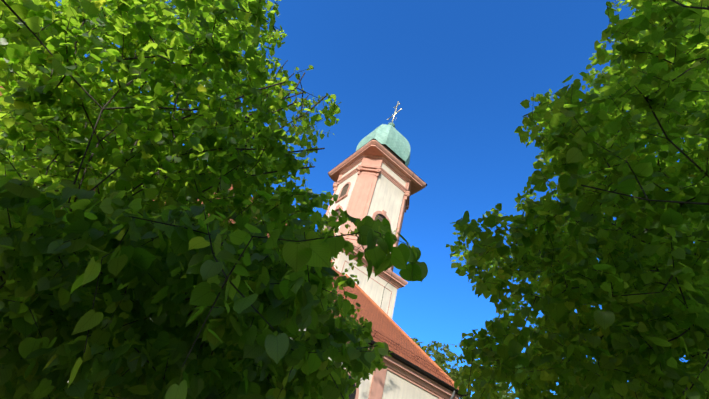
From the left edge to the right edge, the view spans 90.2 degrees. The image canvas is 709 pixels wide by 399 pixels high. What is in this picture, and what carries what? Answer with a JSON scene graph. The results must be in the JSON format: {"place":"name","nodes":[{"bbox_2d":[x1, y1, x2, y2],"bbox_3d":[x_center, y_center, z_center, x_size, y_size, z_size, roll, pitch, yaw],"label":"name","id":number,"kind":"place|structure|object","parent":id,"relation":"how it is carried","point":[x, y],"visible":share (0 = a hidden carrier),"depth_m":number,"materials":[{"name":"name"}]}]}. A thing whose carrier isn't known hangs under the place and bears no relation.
{"place":"outdoors","nodes":[
{"label":"outdoors","id":0,"kind":"place"},
{"bbox_2d":[42,0,700,398],"label":"sky","id":1,"kind":"structure","parent":0,"point":[459,73],"materials":[{"name":"blue"}]},
{"bbox_2d":[323,138,426,318],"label":"church tower","id":2,"kind":"structure","parent":0,"point":[373,178],"depth_m":27.71,"materials":[{"name":"paint"}]},
{"bbox_2d":[356,124,409,166],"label":"onion dome","id":3,"kind":"structure","parent":2,"relation":"on","point":[392,140],"depth_m":32.78,"materials":[{"name":"teal metal"}]},
{"bbox_2d":[387,101,401,127],"bbox_3d":[4.389,-9.314,38.703,0.840,5.225,2.303,37,-43,-22],"label":"cross","id":4,"kind":"object","parent":3,"relation":"on","point":[392,123],"visible":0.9,"depth_m":38.39,"materials":[{"name":"silver metal"}]},
{"label":"ground","id":5,"kind":"structure","parent":0,"visible":0},
{"bbox_2d":[0,0,427,398],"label":"linden","id":6,"kind":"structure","parent":5,"relation":"on","point":[92,282],"depth_m":2.84,"materials":[{"name":"green plant"}]},
{"bbox_2d":[50,175,460,398],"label":"church wall","id":7,"kind":"structure","parent":5,"relation":"on","point":[396,379],"depth_m":15.61,"materials":[{"name":"beige paint"}]},
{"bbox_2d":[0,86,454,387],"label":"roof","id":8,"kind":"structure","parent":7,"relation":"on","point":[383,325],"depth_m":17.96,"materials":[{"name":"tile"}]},
{"bbox_2d":[98,186,465,398],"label":"roof fittings","id":9,"kind":"object","parent":8,"relation":"on","point":[421,371],"visible":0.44,"depth_m":16.84,"materials":[{"name":"tile"},{"name":"dark wood"},{"name":"metal"}]},
{"bbox_2d":[411,338,472,394],"bbox_3d":[5.202,19.833,30.338,10.964,15.828,11.280,37,-43,-22],"label":"tree","id":10,"kind":"object","parent":5,"relation":"on","point":[436,345],"visible":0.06,"depth_m":33.56,"materials":[{"name":"green plant"}]},
{"bbox_2d":[424,342,541,398],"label":"tree","id":11,"kind":"object","parent":5,"relation":"on","point":[455,373],"visible":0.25,"depth_m":25.71,"materials":[{"name":"green plant"}]},
{"bbox_2d":[446,0,708,398],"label":"linden","id":12,"kind":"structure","parent":5,"relation":"on","point":[648,272],"depth_m":3.19,"materials":[{"name":"green plant"}]}
]}

